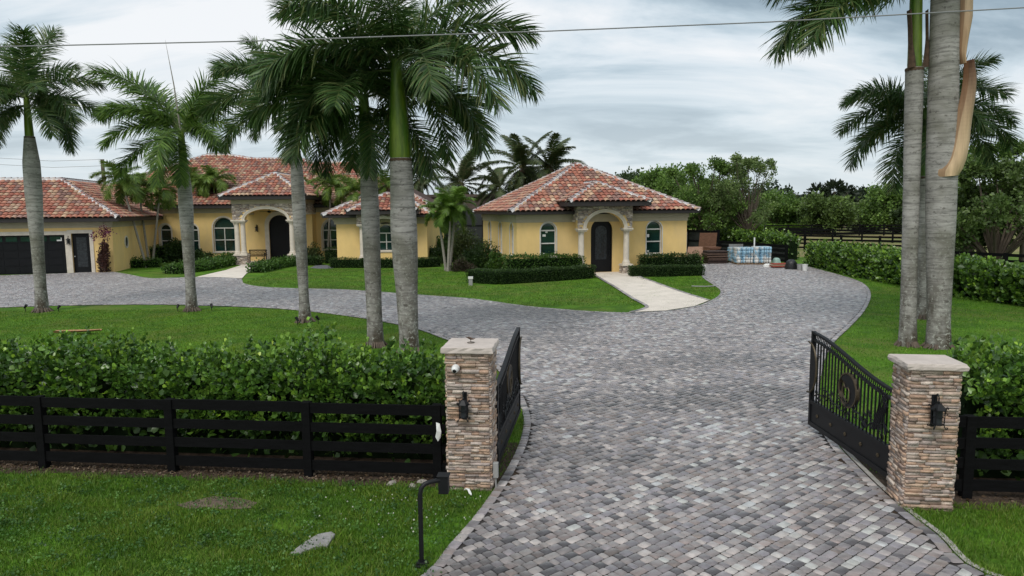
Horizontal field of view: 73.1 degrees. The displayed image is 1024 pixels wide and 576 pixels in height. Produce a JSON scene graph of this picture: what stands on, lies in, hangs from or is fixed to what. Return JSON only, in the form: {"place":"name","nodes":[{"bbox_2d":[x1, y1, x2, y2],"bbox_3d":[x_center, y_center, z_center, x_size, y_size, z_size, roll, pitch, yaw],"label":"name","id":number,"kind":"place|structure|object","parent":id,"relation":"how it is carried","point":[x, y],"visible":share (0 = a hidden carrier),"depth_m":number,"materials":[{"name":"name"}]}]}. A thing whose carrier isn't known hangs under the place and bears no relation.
{"place":"outdoors","nodes":[
{"label":"outdoors","id":0,"kind":"place"},
{"bbox_2d":[0,467,491,575],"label":"verge grass","id":1,"kind":"structure","parent":0,"point":[50,502],"depth_m":7.96,"materials":[{"name":"green plant"}]},
{"bbox_2d":[0,308,522,439],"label":"island grass","id":2,"kind":"structure","parent":0,"point":[106,312],"depth_m":21.87,"materials":[{"name":"green plant"}]},
{"bbox_2d":[245,268,717,305],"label":"house lawn grass","id":3,"kind":"structure","parent":0,"point":[421,276],"depth_m":32.64,"materials":[{"name":"green plant"}]},
{"bbox_2d":[0,226,1023,575],"bbox_3d":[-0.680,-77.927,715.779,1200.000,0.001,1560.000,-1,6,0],"label":"lawn ground","id":4,"kind":"structure","parent":0,"point":[594,306],"depth_m":19.99,"materials":[{"name":"green plant"}]},
{"bbox_2d":[0,21,107,312],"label":"royal palm","id":5,"kind":"object","parent":4,"relation":"on","point":[54,111],"visible":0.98,"depth_m":24.60,"materials":[{"name":"green plant"}]},
{"bbox_2d":[0,177,164,274],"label":"garage wing","id":6,"kind":"structure","parent":4,"relation":"on","point":[78,212],"depth_m":41.81,"materials":[{"name":"yellow paint"}]},
{"bbox_2d":[0,231,69,274],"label":"garage door","id":7,"kind":"structure","parent":6,"relation":"in","point":[15,248],"depth_m":41.25,"materials":[{"name":"black metal"}]},
{"bbox_2d":[67,230,95,272],"bbox_3d":[-26.013,-2.213,41.790,1.394,2.587,0.211,-2,7,-12],"label":"door","id":8,"kind":"structure","parent":6,"relation":"in","point":[83,245],"depth_m":41.80,"materials":[{"name":"black glass"}]},
{"bbox_2d":[89,223,116,271],"bbox_3d":[-24.486,-2.425,41.544,1.635,3.092,0.857,-1,6,0],"label":"bougainvillea","id":9,"kind":"object","parent":4,"relation":"on","point":[102,261],"visible":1,"depth_m":41.50,"materials":[{"name":"red plant"}]},
{"bbox_2d":[88,160,146,267],"bbox_3d":[-25.209,-4.763,44.998,3.494,7.021,3.095,3,7,29],"label":"garden palm","id":10,"kind":"object","parent":4,"relation":"on","point":[121,193],"visible":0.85,"depth_m":44.58,"materials":[{"name":"green plant"}]},
{"bbox_2d":[115,172,158,259],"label":"garden palm","id":11,"kind":"object","parent":4,"relation":"on","point":[143,183],"visible":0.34,"depth_m":47.24,"materials":[{"name":"green plant"}]},
{"bbox_2d":[129,255,163,267],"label":"clipped hedge","id":12,"kind":"object","parent":4,"relation":"on","point":[141,263],"visible":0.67,"depth_m":45.34,"materials":[{"name":"green plant"}]},
{"bbox_2d":[140,176,177,258],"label":"garden palm","id":13,"kind":"object","parent":4,"relation":"on","point":[167,201],"visible":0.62,"depth_m":47.13,"materials":[{"name":"green plant"}]},
{"bbox_2d":[82,41,254,311],"bbox_3d":[-12.145,-3.923,24.957,5.225,9.657,4.854,-7,9,-43],"label":"royal palm","id":14,"kind":"object","parent":4,"relation":"on","point":[171,144],"visible":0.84,"depth_m":24.13,"materials":[{"name":"green plant"}]},
{"bbox_2d":[160,237,182,262],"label":"shrub","id":15,"kind":"object","parent":4,"relation":"on","point":[173,252],"visible":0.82,"depth_m":49.84,"materials":[{"name":"green plant"}]},
{"bbox_2d":[160,249,237,273],"bbox_3d":[-19.716,-1.830,45.811,2.709,0.989,11.780,-1,6,0],"label":"clipped hedge","id":16,"kind":"object","parent":4,"relation":"on","point":[217,261],"visible":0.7,"depth_m":42.65,"materials":[{"name":"green plant"}]},
{"bbox_2d":[191,172,215,197],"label":"garden palm","id":17,"kind":"object","parent":4,"relation":"on","point":[200,191],"visible":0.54,"depth_m":51.02,"materials":[{"name":"green plant"}]},
{"bbox_2d":[192,164,236,197],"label":"garden palm","id":18,"kind":"object","parent":4,"relation":"on","point":[220,183],"visible":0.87,"depth_m":50.94,"materials":[{"name":"green plant"}]},
{"bbox_2d":[178,496,256,508],"bbox_3d":[-3.658,2.668,8.594,0.984,0.001,0.401,-1,6,0],"label":"bare patch","id":19,"kind":"object","parent":4,"relation":"on","point":[221,503],"visible":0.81,"depth_m":8.57,"materials":[{"name":"brown soil"}]},
{"bbox_2d":[198,264,249,277],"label":"house walk","id":20,"kind":"structure","parent":4,"relation":"on","point":[238,272],"depth_m":40.18,"materials":[{"name":"concrete"}]},
{"bbox_2d":[0,442,519,487],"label":"soil strip","id":21,"kind":"object","parent":4,"relation":"on","point":[377,475],"visible":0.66,"depth_m":9.72,"materials":[{"name":"brown soil"}]},
{"bbox_2d":[0,447,436,483],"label":"leaf litter","id":22,"kind":"object","parent":21,"relation":"on","point":[92,470],"visible":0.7,"depth_m":9.58,"materials":[{"name":"brown plant"}]},
{"bbox_2d":[0,395,445,478],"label":"board fence","id":23,"kind":"object","parent":21,"relation":"on","point":[44,456],"visible":0.94,"depth_m":9.47,"materials":[{"name":"black paint"}]},
{"bbox_2d":[0,317,446,462],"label":"hedge","id":24,"kind":"object","parent":21,"relation":"on","point":[89,369],"visible":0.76,"depth_m":10.10,"materials":[{"name":"green plant"}]},
{"bbox_2d":[440,338,498,491],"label":"gate pier","id":25,"kind":"structure","parent":21,"relation":"on","point":[471,452],"depth_m":8.81,"materials":[{"name":"stone"}]},
{"bbox_2d":[457,391,469,421],"bbox_3d":[-0.607,1.485,8.675,0.162,0.391,0.178,0,7,6],"label":"wall lantern","id":26,"kind":"object","parent":25,"relation":"attached to","point":[463,404],"depth_m":8.63,"materials":[{"name":"black metal"}]},
{"bbox_2d":[495,327,521,463],"bbox_3d":[-0.049,1.603,10.625,0.100,1.571,2.763,0,7,8],"label":"gate leaf","id":27,"kind":"object","parent":25,"relation":"attached to","point":[508,396],"visible":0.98,"depth_m":10.58,"materials":[{"name":"black metal"}]},
{"bbox_2d":[245,253,295,272],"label":"clipped hedge","id":28,"kind":"object","parent":4,"relation":"on","point":[268,265],"visible":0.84,"depth_m":42.21,"materials":[{"name":"green plant"}]},
{"bbox_2d":[192,34,357,323],"bbox_3d":[-6.943,-3.484,21.866,5.072,9.399,4.911,-6,8,-38],"label":"royal palm","id":29,"kind":"object","parent":4,"relation":"on","point":[224,67],"visible":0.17,"depth_m":21.77,"materials":[{"name":"green plant"}]},
{"bbox_2d":[109,153,443,264],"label":"house","id":30,"kind":"structure","parent":4,"relation":"on","point":[232,217],"depth_m":49.92,"materials":[{"name":"yellow paint"}]},
{"bbox_2d":[158,223,172,245],"bbox_3d":[-25.478,-3.697,50.946,1.064,2.188,0.235,0,6,0],"label":"window","id":31,"kind":"structure","parent":30,"relation":"in","point":[166,229],"depth_m":50.98,"materials":[{"name":"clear glass"}]},
{"bbox_2d":[212,216,234,252],"bbox_3d":[-21.180,-3.941,50.923,1.817,2.726,0.235,0,6,0],"label":"window","id":32,"kind":"structure","parent":30,"relation":"in","point":[223,238],"depth_m":51.00,"materials":[{"name":"teal glass"}]},
{"bbox_2d":[265,212,289,259],"bbox_3d":[-16.722,-3.773,49.942,2.170,3.581,0.210,0,6,0],"label":"door","id":33,"kind":"structure","parent":30,"relation":"in","point":[278,243],"depth_m":49.97,"materials":[{"name":"black wood"}]},
{"bbox_2d":[321,218,336,250],"bbox_3d":[-13.117,-3.966,50.928,1.888,2.445,0.235,0,6,0],"label":"window","id":34,"kind":"structure","parent":30,"relation":"in","point":[333,234],"depth_m":51.00,"materials":[{"name":"teal glass"}]},
{"bbox_2d":[380,223,391,251],"bbox_3d":[-8.354,-3.374,45.918,1.487,1.989,0.235,0,6,0],"label":"window","id":35,"kind":"structure","parent":30,"relation":"in","point":[385,231],"depth_m":46.01,"materials":[{"name":"teal glass"}]},
{"bbox_2d":[290,532,334,556],"bbox_3d":[-2.107,2.770,7.454,0.282,0.045,0.565,2,7,18],"label":"rock","id":36,"kind":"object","parent":4,"relation":"on","point":[327,536],"depth_m":7.46,"materials":[{"name":"grey stone"}]},
{"bbox_2d":[306,171,347,249],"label":"garden palm","id":37,"kind":"object","parent":4,"relation":"on","point":[326,191],"visible":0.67,"depth_m":49.01,"materials":[{"name":"green plant"}]},
{"bbox_2d":[332,173,360,205],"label":"garden palm","id":38,"kind":"object","parent":4,"relation":"on","point":[351,187],"visible":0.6,"depth_m":47.09,"materials":[{"name":"green plant"}]},
{"bbox_2d":[232,21,475,348],"bbox_3d":[-3.762,-2.651,17.904,6.141,8.584,5.368,-5,8,-36],"label":"royal palm","id":39,"kind":"object","parent":4,"relation":"on","point":[364,155],"visible":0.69,"depth_m":17.37,"materials":[{"name":"green plant"}]},
{"bbox_2d":[377,168,389,194],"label":"garden palm","id":40,"kind":"object","parent":4,"relation":"on","point":[385,180],"visible":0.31,"depth_m":47.07,"materials":[{"name":"green plant"}]},
{"bbox_2d":[328,256,442,267],"bbox_3d":[-8.027,-1.659,44.005,7.313,0.757,1.741,-1,6,0],"label":"clipped hedge","id":41,"kind":"object","parent":4,"relation":"on","point":[356,262],"visible":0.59,"depth_m":43.63,"materials":[{"name":"green plant"}]},
{"bbox_2d":[241,0,544,353],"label":"royal palm","id":42,"kind":"object","parent":4,"relation":"on","point":[427,75],"visible":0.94,"depth_m":16.59,"materials":[{"name":"green plant"}]},
{"bbox_2d":[412,157,443,194],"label":"coconut palm","id":43,"kind":"object","parent":4,"relation":"on","point":[421,188],"visible":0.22,"depth_m":68.64,"materials":[{"name":"green plant"}]},
{"bbox_2d":[414,472,450,568],"bbox_3d":[-0.808,2.365,7.051,0.430,0.918,0.171,-4,7,-27],"label":"keypad stand","id":44,"kind":"object","parent":4,"relation":"on","point":[442,480],"visible":0.94,"depth_m":7.00,"materials":[{"name":"black metal"}]},
{"bbox_2d":[418,196,458,270],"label":"garden palm","id":45,"kind":"object","parent":4,"relation":"on","point":[434,208],"visible":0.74,"depth_m":40.50,"materials":[{"name":"green plant"}]},
{"bbox_2d":[429,241,453,262],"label":"shrub","id":46,"kind":"object","parent":4,"relation":"on","point":[434,252],"visible":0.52,"depth_m":46.82,"materials":[{"name":"green plant"}]},
{"bbox_2d":[426,192,468,271],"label":"garden palm","id":47,"kind":"object","parent":4,"relation":"on","point":[448,202],"visible":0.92,"depth_m":40.12,"materials":[{"name":"green plant"}]},
{"bbox_2d":[435,185,476,270],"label":"garden palm","id":48,"kind":"object","parent":4,"relation":"on","point":[458,192],"visible":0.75,"depth_m":40.37,"materials":[{"name":"green plant"}]},
{"bbox_2d":[418,147,498,207],"bbox_3d":[-4.223,-8.631,65.230,7.614,9.732,7.956,3,7,25],"label":"coconut palm","id":49,"kind":"object","parent":4,"relation":"on","point":[467,167],"visible":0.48,"depth_m":64.52,"materials":[{"name":"green plant"}]},
{"bbox_2d":[427,194,494,246],"bbox_3d":[-5.040,-6.218,64.677,11.030,5.000,10.060,-1,6,0],"label":"screen enclosure","id":50,"kind":"object","parent":4,"relation":"on","point":[478,226],"visible":0.03,"depth_m":59.84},
{"bbox_2d":[450,254,477,271],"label":"shrub","id":51,"kind":"object","parent":4,"relation":"on","point":[461,264],"visible":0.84,"depth_m":40.37,"materials":[{"name":"green plant"}]},
{"bbox_2d":[450,223,482,261],"bbox_3d":[-3.067,-3.174,47.961,2.777,2.820,2.913,-1,6,0],"label":"shrub","id":52,"kind":"object","parent":4,"relation":"on","point":[461,242],"visible":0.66,"depth_m":47.52,"materials":[{"name":"green plant"}]},
{"bbox_2d":[459,239,499,268],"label":"shrub","id":53,"kind":"object","parent":4,"relation":"on","point":[479,257],"visible":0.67,"depth_m":41.83,"materials":[{"name":"green plant"}]},
{"bbox_2d":[0,263,983,575],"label":"driveway pavers","id":54,"kind":"object","parent":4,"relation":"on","point":[772,297],"visible":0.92,"depth_m":11.18,"materials":[{"name":"grey stone"}]},
{"bbox_2d":[0,262,990,575],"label":"driveway border","id":55,"kind":"object","parent":54,"relation":"on","point":[504,480],"visible":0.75,"depth_m":9.17,"materials":[{"name":"grey stone"}]},
{"bbox_2d":[732,247,753,264],"bbox_3d":[14.617,-2.039,43.794,1.095,1.084,1.066,-1,7,-1],"label":"bag pallet","id":56,"kind":"object","parent":54,"relation":"on","point":[742,255],"visible":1,"depth_m":43.34,"materials":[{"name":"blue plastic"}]},
{"bbox_2d":[751,246,771,264],"bbox_3d":[15.729,-2.055,43.670,1.098,1.124,1.066,0,7,2],"label":"bag pallet","id":57,"kind":"object","parent":54,"relation":"on","point":[762,255],"visible":0.91,"depth_m":43.21,"materials":[{"name":"plastic"}]},
{"bbox_2d":[483,251,505,270],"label":"shrub","id":58,"kind":"object","parent":4,"relation":"on","point":[496,261],"visible":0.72,"depth_m":40.11,"materials":[{"name":"green plant"}]},
{"bbox_2d":[475,161,525,206],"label":"coconut palm","id":59,"kind":"object","parent":4,"relation":"on","point":[497,179],"visible":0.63,"depth_m":61.15,"materials":[{"name":"green plant"}]},
{"bbox_2d":[499,406,525,476],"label":"edge grass","id":60,"kind":"structure","parent":4,"relation":"on","point":[513,441],"depth_m":10.72,"materials":[{"name":"green plant"}]},
{"bbox_2d":[479,131,558,193],"bbox_3d":[0.887,-9.313,65.108,8.365,11.009,7.577,-1,6,0],"label":"coconut palm","id":61,"kind":"object","parent":4,"relation":"on","point":[520,151],"visible":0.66,"depth_m":64.42,"materials":[{"name":"green plant"}]},
{"bbox_2d":[465,264,596,284],"bbox_3d":[1.145,-0.710,34.693,6.967,0.779,2.099,-2,7,-17],"label":"clipped hedge","id":62,"kind":"object","parent":4,"relation":"on","point":[501,276],"visible":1,"depth_m":34.09,"materials":[{"name":"green plant"}]},
{"bbox_2d":[502,251,585,270],"bbox_3d":[1.747,-1.292,37.331,4.606,1.377,1.436,-2,7,-15],"label":"clipped hedge","id":63,"kind":"object","parent":4,"relation":"on","point":[539,261],"visible":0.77,"depth_m":36.94,"materials":[{"name":"green plant"}]},
{"bbox_2d":[508,132,585,183],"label":"coconut palm","id":64,"kind":"object","parent":4,"relation":"on","point":[554,159],"visible":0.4,"depth_m":66.09,"materials":[{"name":"green plant"}]},
{"bbox_2d":[473,162,700,273],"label":"guest house","id":65,"kind":"structure","parent":4,"relation":"on","point":[603,222],"depth_m":38.74,"materials":[{"name":"yellow paint"}]},
{"bbox_2d":[540,221,556,257],"bbox_3d":[1.978,-2.653,37.987,1.034,1.998,0.235,-2,7,-13],"label":"window","id":66,"kind":"structure","parent":65,"relation":"in","point":[548,233],"depth_m":38.06,"materials":[{"name":"teal glass"}]},
{"bbox_2d":[591,222,611,271],"bbox_3d":[4.995,-2.392,38.761,1.275,2.991,0.140,-2,7,-13],"label":"door","id":67,"kind":"structure","parent":65,"relation":"in","point":[601,232],"depth_m":38.79,"materials":[{"name":"black glass"}]},
{"bbox_2d":[645,220,662,254],"bbox_3d":[8.069,-2.870,39.384,1.082,2.012,0.235,-2,7,-13],"label":"window","id":68,"kind":"structure","parent":65,"relation":"in","point":[653,228],"depth_m":39.47,"materials":[{"name":"teal glass"}]},
{"bbox_2d":[594,273,707,311],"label":"guest house walk","id":69,"kind":"structure","parent":4,"relation":"on","point":[661,298],"depth_m":29.01,"materials":[{"name":"concrete"}]},
{"bbox_2d":[627,264,705,276],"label":"clipped hedge","id":70,"kind":"object","parent":4,"relation":"on","point":[665,270],"visible":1,"depth_m":36.39,"materials":[{"name":"green plant"}]},
{"bbox_2d":[637,251,704,269],"bbox_3d":[8.946,-1.460,39.029,3.908,1.220,1.283,-2,7,-14],"label":"clipped hedge","id":71,"kind":"object","parent":4,"relation":"on","point":[672,259],"visible":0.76,"depth_m":38.68,"materials":[{"name":"green plant"}]},
{"bbox_2d":[701,250,728,263],"bbox_3d":[13.148,-2.007,44.768,1.471,0.812,1.255,-1,7,-3],"label":"board stack","id":72,"kind":"object","parent":4,"relation":"on","point":[716,257],"visible":0.94,"depth_m":44.26,"materials":[{"name":"brown wood"}]},
{"bbox_2d":[718,226,802,259],"bbox_3d":[17.736,-3.482,51.954,2.348,2.471,10.854,-2,7,-13],"label":"hedge","id":73,"kind":"object","parent":4,"relation":"on","point":[766,237],"visible":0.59,"depth_m":48.99,"materials":[{"name":"green plant"}]},
{"bbox_2d":[719,222,817,234],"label":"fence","id":74,"kind":"object","parent":4,"relation":"on","point":[762,227],"visible":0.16,"depth_m":90.13,"materials":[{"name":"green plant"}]},
{"bbox_2d":[595,267,1023,472],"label":"side lawn grass","id":75,"kind":"structure","parent":4,"relation":"on","point":[898,307],"depth_m":21.59,"materials":[{"name":"green plant"}]},
{"bbox_2d":[687,179,995,227],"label":"woods","id":76,"kind":"object","parent":4,"relation":"on","point":[862,192],"visible":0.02,"depth_m":119.91,"materials":[{"name":"green plant"}]},
{"bbox_2d":[759,0,929,347],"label":"royal palm","id":77,"kind":"object","parent":4,"relation":"on","point":[796,34],"visible":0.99,"depth_m":17.12,"materials":[{"name":"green plant"}]},
{"bbox_2d":[802,239,1023,305],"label":"hedge","id":78,"kind":"object","parent":4,"relation":"on","point":[978,278],"visible":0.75,"depth_m":30.89,"materials":[{"name":"green plant"}]},
{"bbox_2d":[813,455,1023,513],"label":"soil strip","id":79,"kind":"object","parent":4,"relation":"on","point":[957,498],"visible":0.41,"depth_m":8.61,"materials":[{"name":"brown soil"}]},
{"bbox_2d":[886,354,969,511],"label":"gate pier","id":80,"kind":"structure","parent":79,"relation":"on","point":[922,467],"depth_m":8.14,"materials":[{"name":"stone"}]},
{"bbox_2d":[806,331,892,476],"bbox_3d":[4.839,1.623,9.892,0.092,1.611,2.549,-1,7,-2],"label":"gate leaf","id":81,"kind":"object","parent":80,"relation":"attached to","point":[860,443],"visible":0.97,"depth_m":9.90,"materials":[{"name":"black metal"}]},
{"bbox_2d":[927,394,948,429],"bbox_3d":[4.909,1.423,7.971,0.173,0.417,0.190,0,7,6],"label":"wall lantern","id":82,"kind":"object","parent":80,"relation":"attached to","point":[937,409],"depth_m":7.93,"materials":[{"name":"black metal"}]},
{"bbox_2d":[946,332,1023,480],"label":"hedge","id":83,"kind":"object","parent":79,"relation":"on","point":[992,382],"visible":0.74,"depth_m":8.99,"materials":[{"name":"green plant"}]},
{"bbox_2d":[954,414,1023,498],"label":"board fence","id":84,"kind":"object","parent":79,"relation":"on","point":[967,484],"visible":0.87,"depth_m":8.45,"materials":[{"name":"black paint"}]},
{"bbox_2d":[841,447,1000,575],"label":"driveway edging","id":85,"kind":"object","parent":4,"relation":"on","point":[869,474],"visible":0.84,"depth_m":7.84,"materials":[{"name":"grey concrete"}]},
{"bbox_2d":[832,48,1023,319],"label":"royal palm","id":86,"kind":"object","parent":4,"relation":"on","point":[891,104],"visible":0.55,"depth_m":21.34,"materials":[{"name":"green plant"}]},
{"bbox_2d":[920,0,976,349],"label":"royal palm","id":87,"kind":"object","parent":4,"relation":"on","point":[949,120],"visible":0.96,"depth_m":16.80,"materials":[{"name":"grey plant"}]},
{"bbox_2d":[898,500,1023,575],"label":"verge grass","id":88,"kind":"structure","parent":4,"relation":"on","point":[991,515],"depth_m":7.69,"materials":[{"name":"green plant"}]},
{"bbox_2d":[955,150,1023,259],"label":"leafy tree","id":89,"kind":"object","parent":4,"relation":"on","point":[987,215],"visible":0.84,"depth_m":35.35,"materials":[{"name":"green plant"}]},
{"bbox_2d":[955,251,1023,264],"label":"board fence","id":90,"kind":"object","parent":4,"relation":"on","point":[1005,256],"visible":0.22,"depth_m":33.77,"materials":[{"name":"black paint"}]},
{"bbox_2d":[986,139,1023,260],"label":"leafy tree","id":91,"kind":"object","parent":4,"relation":"on","point":[1011,154],"visible":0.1,"depth_m":37.47,"materials":[{"name":"green plant"}]},
{"bbox_2d":[0,7,1023,46],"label":"overhead cable","id":92,"kind":"object","parent":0,"point":[513,32],"visible":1,"depth_m":6.76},
{"bbox_2d":[0,0,1023,194],"label":"sky","id":93,"kind":"structure","parent":0,"point":[636,98],"materials":[{"name":"white"}]},
{"bbox_2d":[689,229,1019,256],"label":"field","id":94,"kind":"structure","parent":0,"point":[1016,251],"depth_m":77.05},
{"bbox_2d":[631,162,713,198],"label":"leafy tree","id":95,"kind":"object","parent":94,"relation":"on","point":[656,179],"visible":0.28,"depth_m":67.71,"materials":[{"name":"green plant"}]},
{"bbox_2d":[687,229,719,249],"bbox_3d":[13.926,-3.736,54.951,0.190,1.940,6.939,-4,7,-28],"label":"board fence","id":96,"kind":"object","parent":94,"relation":"on","point":[693,238],"visible":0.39,"depth_m":54.24,"materials":[{"name":"black paint"}]},
{"bbox_2d":[663,155,760,235],"bbox_3d":[15.717,-6.425,54.475,7.544,7.625,6.690,-1,6,0],"label":"leafy tree","id":97,"kind":"object","parent":94,"relation":"on","point":[706,218],"visible":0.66,"depth_m":53.30,"materials":[{"name":"green plant"}]},
{"bbox_2d":[707,151,777,231],"bbox_3d":[17.262,-6.418,52.872,5.771,7.915,5.178,-4,8,-31],"label":"leafy tree","id":98,"kind":"object","parent":94,"relation":"on","point":[746,220],"visible":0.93,"depth_m":52.19,"materials":[{"name":"green plant"}]},
{"bbox_2d":[716,240,788,262],"bbox_3d":[15.810,-2.826,50.273,0.190,1.160,12.273,-3,7,-18],"label":"board fence","id":99,"kind":"object","parent":94,"relation":"on","point":[780,251],"visible":0.28,"depth_m":45.98,"materials":[{"name":"black paint"}]},
{"bbox_2d":[698,233,716,246],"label":"timber gate","id":100,"kind":"structure","parent":99,"relation":"attached to","point":[707,239],"depth_m":48.07,"materials":[{"name":"brown wood"}]},
{"bbox_2d":[755,187,805,223],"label":"leafy tree","id":101,"kind":"object","parent":94,"relation":"on","point":[786,211],"visible":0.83,"depth_m":91.45,"materials":[{"name":"green plant"}]},
{"bbox_2d":[797,188,860,234],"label":"leafy tree","id":102,"kind":"object","parent":94,"relation":"on","point":[834,210],"visible":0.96,"depth_m":86.02,"materials":[{"name":"green plant"}]},
{"bbox_2d":[764,224,901,235],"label":"board fence","id":103,"kind":"object","parent":94,"relation":"on","point":[859,227],"visible":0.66,"depth_m":85.83,"materials":[{"name":"black paint"}]},
{"bbox_2d":[822,178,848,197],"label":"cabbage palm","id":104,"kind":"object","parent":94,"relation":"on","point":[833,184],"visible":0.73,"depth_m":116.21,"materials":[{"name":"green plant"}]},
{"bbox_2d":[777,228,901,242],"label":"board fence","id":105,"kind":"object","parent":94,"relation":"on","point":[833,232],"visible":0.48,"depth_m":69.93,"materials":[{"name":"black paint"}]},
{"bbox_2d":[795,234,901,250],"bbox_3d":[26.651,-3.637,55.980,11.696,1.290,0.175,6,9,44],"label":"board fence","id":106,"kind":"object","parent":94,"relation":"on","point":[840,236],"visible":0.38,"depth_m":55.44,"materials":[{"name":"black paint"}]},
{"bbox_2d":[856,181,902,229],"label":"leafy tree","id":107,"kind":"object","parent":94,"relation":"on","point":[879,205],"visible":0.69,"depth_m":90.56,"materials":[{"name":"green plant"}]},
{"bbox_2d":[888,206,901,232],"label":"leafy tree","id":108,"kind":"object","parent":94,"relation":"on","point":[896,212],"visible":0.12,"depth_m":88.66,"materials":[{"name":"green plant"}]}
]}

